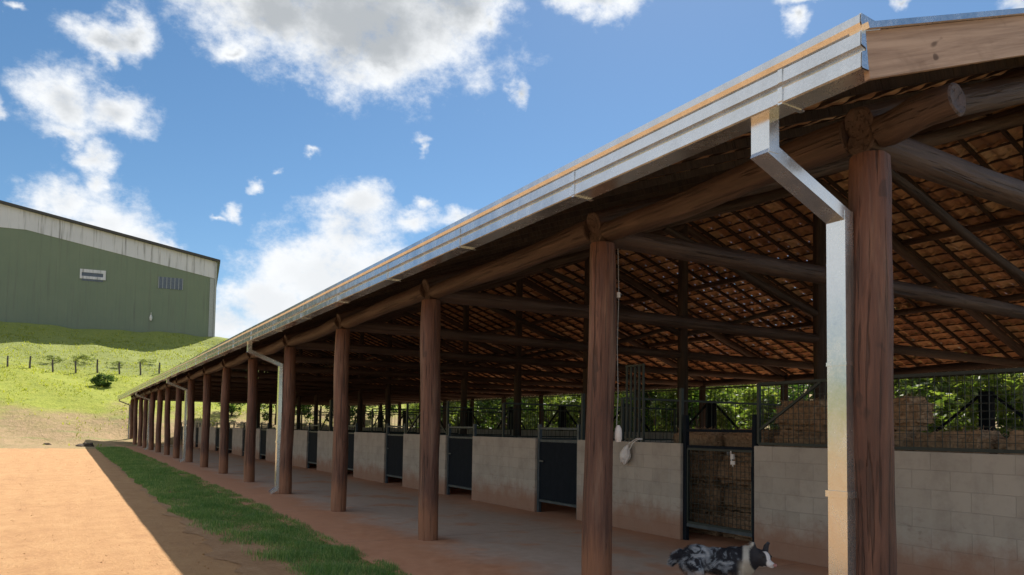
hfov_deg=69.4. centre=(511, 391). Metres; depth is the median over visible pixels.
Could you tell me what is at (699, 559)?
dog
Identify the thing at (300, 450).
stall wall
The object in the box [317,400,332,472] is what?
stall wall
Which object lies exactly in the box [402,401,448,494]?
stall wall
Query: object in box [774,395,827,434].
hay bale
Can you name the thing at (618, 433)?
hanging cable
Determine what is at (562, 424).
braced post
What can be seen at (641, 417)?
leafy tree
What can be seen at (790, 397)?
leafy tree
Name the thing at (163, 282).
louvre window
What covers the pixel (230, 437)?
stall door
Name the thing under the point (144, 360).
scrub bush
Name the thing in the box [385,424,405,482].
stall door
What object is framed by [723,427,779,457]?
hay bale
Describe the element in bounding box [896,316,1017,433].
leafy tree
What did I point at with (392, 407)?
leafy tree
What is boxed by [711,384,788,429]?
leafy tree
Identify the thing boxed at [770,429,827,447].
hay bale
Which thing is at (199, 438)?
stall wall
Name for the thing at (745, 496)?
hay bale
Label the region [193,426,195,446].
stall wall
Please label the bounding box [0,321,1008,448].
ground
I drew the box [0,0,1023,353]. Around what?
sky
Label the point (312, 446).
stall door
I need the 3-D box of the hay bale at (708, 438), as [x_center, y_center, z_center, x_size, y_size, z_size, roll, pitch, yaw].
[3.000,0.795,11.656,0.652,0.523,1.151,2,-2,-25]
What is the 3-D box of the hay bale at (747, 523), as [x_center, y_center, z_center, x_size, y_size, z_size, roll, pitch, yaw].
[3.504,1.966,10.784,0.652,0.523,1.151,2,-3,-27]
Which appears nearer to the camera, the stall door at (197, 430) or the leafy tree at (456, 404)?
the stall door at (197, 430)
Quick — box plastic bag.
[620,438,641,464]
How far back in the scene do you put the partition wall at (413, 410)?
23.35 m
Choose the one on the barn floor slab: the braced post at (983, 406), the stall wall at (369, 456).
the stall wall at (369, 456)
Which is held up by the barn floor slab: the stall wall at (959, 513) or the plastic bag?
the stall wall at (959, 513)
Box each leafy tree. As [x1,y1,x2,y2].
[215,382,245,416]
[260,404,296,424]
[301,405,328,422]
[326,406,366,424]
[367,405,401,422]
[401,403,418,427]
[441,401,489,427]
[459,401,506,428]
[474,397,549,428]
[497,399,534,428]
[521,394,578,428]
[544,394,580,427]
[567,390,667,430]
[614,387,706,430]
[614,397,688,428]
[649,386,752,430]
[689,385,777,427]
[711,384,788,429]
[723,355,809,428]
[769,359,812,429]
[894,339,978,430]
[894,345,1023,435]
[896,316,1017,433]
[995,330,1023,430]
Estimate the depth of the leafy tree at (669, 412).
38.10 m
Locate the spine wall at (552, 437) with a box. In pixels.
[269,428,672,440]
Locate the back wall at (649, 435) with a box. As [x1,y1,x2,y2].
[294,426,672,438]
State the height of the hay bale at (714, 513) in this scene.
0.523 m
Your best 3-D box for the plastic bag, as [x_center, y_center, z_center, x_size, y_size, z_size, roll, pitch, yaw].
[1.846,0.947,11.607,0.147,0.430,0.414,3,-4,-36]
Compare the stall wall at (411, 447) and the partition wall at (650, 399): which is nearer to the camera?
the partition wall at (650, 399)
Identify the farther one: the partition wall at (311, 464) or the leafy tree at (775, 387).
the leafy tree at (775, 387)
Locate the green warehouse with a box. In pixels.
[0,200,219,336]
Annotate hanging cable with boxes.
[615,253,621,441]
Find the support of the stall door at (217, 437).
attached to the stall wall
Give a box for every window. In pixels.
[80,269,105,281]
[158,277,182,289]
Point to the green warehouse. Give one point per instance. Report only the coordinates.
(63, 271)
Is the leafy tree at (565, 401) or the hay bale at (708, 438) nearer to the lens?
the hay bale at (708, 438)
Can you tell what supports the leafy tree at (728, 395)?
on the ground at (19, 429)
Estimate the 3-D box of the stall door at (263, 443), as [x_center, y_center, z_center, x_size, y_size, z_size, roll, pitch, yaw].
[-11.192,2.265,33.400,0.075,1.660,1.320,3,-3,-31]
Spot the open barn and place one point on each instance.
(859, 178)
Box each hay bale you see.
[671,426,727,456]
[689,507,725,535]
[690,452,722,481]
[690,480,727,511]
[715,455,750,487]
[717,508,751,541]
[721,483,750,512]
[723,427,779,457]
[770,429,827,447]
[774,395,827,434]
[893,392,938,434]
[894,428,919,450]
[907,426,1005,453]
[993,428,1023,454]
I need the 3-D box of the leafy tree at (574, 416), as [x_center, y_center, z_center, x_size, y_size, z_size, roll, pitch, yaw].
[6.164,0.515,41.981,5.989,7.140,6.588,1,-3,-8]
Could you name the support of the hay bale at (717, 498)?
on the hay bale at (714, 513)
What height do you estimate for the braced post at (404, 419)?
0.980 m
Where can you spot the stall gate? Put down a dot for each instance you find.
(687, 522)
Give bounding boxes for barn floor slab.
[115,444,828,574]
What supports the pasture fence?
on the ground at (19, 429)
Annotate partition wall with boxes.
[256,413,354,457]
[276,413,382,430]
[300,411,416,465]
[348,410,458,471]
[371,408,511,478]
[441,406,580,488]
[502,402,675,442]
[621,397,781,454]
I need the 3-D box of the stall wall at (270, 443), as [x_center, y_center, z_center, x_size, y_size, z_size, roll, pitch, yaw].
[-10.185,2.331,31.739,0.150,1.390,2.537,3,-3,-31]
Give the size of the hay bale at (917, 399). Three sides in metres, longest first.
1.151 x 0.652 x 0.523 m
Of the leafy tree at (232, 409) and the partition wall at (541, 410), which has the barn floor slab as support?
the partition wall at (541, 410)
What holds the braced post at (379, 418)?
on the back wall at (649, 435)
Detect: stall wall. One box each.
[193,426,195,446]
[198,427,201,447]
[209,427,215,450]
[232,428,242,455]
[255,429,261,458]
[266,429,275,461]
[292,430,310,467]
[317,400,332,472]
[353,432,389,482]
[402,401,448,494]
[472,436,537,511]
[576,363,683,539]
[754,367,1023,574]
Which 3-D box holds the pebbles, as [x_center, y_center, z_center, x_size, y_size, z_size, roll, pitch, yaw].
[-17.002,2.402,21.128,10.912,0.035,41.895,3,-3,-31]
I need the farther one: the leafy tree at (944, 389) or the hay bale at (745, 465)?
the leafy tree at (944, 389)
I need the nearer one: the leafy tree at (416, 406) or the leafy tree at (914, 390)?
the leafy tree at (914, 390)
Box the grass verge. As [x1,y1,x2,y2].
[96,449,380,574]
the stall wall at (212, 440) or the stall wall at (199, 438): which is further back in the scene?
the stall wall at (199, 438)
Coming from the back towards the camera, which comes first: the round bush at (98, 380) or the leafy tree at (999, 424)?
the round bush at (98, 380)
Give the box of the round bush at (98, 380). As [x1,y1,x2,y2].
[89,373,116,386]
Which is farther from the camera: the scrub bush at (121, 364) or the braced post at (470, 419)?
the scrub bush at (121, 364)
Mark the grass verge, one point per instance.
(231, 551)
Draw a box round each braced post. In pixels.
[373,412,384,427]
[399,411,412,427]
[451,399,488,428]
[489,397,534,429]
[534,395,580,430]
[613,390,665,432]
[666,385,762,432]
[764,378,896,399]
[897,371,1023,437]
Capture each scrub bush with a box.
[41,355,64,360]
[72,354,95,360]
[106,361,125,365]
[139,359,156,362]
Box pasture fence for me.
[0,356,264,374]
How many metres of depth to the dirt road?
11.44 m
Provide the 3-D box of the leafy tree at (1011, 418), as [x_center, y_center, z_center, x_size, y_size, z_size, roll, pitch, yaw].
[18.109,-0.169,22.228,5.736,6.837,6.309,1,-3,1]
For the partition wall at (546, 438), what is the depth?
16.46 m
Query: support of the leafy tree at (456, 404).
on the ground at (19, 429)
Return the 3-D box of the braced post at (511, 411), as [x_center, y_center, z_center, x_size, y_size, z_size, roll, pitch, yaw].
[-0.051,0.994,32.119,0.220,1.375,3.860,3,-3,-31]
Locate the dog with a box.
[666,542,776,574]
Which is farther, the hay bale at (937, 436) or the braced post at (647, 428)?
the braced post at (647, 428)
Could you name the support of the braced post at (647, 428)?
on the back wall at (649, 435)
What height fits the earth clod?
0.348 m
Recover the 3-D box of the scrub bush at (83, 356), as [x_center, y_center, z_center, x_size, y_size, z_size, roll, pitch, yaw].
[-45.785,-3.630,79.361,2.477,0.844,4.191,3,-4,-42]
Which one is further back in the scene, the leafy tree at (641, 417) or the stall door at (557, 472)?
the leafy tree at (641, 417)
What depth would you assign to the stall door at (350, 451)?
23.25 m
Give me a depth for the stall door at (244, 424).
37.20 m
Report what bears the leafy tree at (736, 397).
on the ground at (19, 429)
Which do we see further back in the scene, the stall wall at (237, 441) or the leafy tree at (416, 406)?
the leafy tree at (416, 406)
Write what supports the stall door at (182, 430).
attached to the stall wall
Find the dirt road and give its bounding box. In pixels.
[0,448,241,574]
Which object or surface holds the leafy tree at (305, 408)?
on the ground at (19, 429)
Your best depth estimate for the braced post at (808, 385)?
19.40 m
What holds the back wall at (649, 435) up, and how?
on the barn floor slab
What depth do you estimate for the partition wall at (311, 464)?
30.00 m
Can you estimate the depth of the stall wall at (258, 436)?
34.14 m
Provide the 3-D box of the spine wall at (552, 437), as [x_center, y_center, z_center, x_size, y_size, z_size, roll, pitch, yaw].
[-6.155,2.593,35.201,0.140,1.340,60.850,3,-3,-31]
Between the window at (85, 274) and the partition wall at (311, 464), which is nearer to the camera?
the partition wall at (311, 464)
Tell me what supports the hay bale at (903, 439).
on the hay bale
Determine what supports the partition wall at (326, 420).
on the barn floor slab
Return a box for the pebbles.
[2,453,236,572]
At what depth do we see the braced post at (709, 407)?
22.07 m
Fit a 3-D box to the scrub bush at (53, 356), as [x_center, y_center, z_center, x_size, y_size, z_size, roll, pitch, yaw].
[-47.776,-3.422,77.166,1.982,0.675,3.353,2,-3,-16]
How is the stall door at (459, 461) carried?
attached to the stall wall at (411, 447)
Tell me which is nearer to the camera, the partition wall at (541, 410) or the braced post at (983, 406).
the braced post at (983, 406)
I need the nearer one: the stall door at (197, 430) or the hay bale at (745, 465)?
the hay bale at (745, 465)
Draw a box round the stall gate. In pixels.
[683,414,758,541]
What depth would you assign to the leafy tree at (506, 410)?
57.81 m
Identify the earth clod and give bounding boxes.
[75,442,93,446]
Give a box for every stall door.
[181,423,183,439]
[196,423,200,446]
[216,423,219,450]
[228,423,234,452]
[242,423,245,455]
[260,423,268,458]
[307,423,319,467]
[348,423,357,469]
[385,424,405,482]
[446,424,476,494]
[537,424,580,517]
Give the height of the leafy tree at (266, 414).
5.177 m
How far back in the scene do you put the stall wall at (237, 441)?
38.16 m
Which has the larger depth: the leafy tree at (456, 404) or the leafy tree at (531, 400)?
the leafy tree at (456, 404)
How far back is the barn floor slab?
11.32 m
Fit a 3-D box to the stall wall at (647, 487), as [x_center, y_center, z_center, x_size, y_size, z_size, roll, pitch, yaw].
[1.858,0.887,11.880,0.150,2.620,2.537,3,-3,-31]
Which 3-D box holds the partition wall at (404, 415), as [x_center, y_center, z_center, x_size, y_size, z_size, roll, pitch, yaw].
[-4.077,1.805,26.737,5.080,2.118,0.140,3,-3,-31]
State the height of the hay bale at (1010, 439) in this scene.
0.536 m
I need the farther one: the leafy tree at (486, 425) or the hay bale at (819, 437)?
the leafy tree at (486, 425)
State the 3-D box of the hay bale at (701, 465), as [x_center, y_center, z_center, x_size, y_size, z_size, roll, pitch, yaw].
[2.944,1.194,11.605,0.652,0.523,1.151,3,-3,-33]
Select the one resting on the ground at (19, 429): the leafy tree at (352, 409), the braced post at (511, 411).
the leafy tree at (352, 409)
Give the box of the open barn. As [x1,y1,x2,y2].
[117,8,1023,574]
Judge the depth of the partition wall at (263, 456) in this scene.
36.37 m
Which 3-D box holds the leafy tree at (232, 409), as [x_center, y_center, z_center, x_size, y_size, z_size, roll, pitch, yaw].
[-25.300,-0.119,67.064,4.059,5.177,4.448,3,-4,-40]
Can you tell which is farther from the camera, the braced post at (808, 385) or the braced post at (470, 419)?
the braced post at (470, 419)
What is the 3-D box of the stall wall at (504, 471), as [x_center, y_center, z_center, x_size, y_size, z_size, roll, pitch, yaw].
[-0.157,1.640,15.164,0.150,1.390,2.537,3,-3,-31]

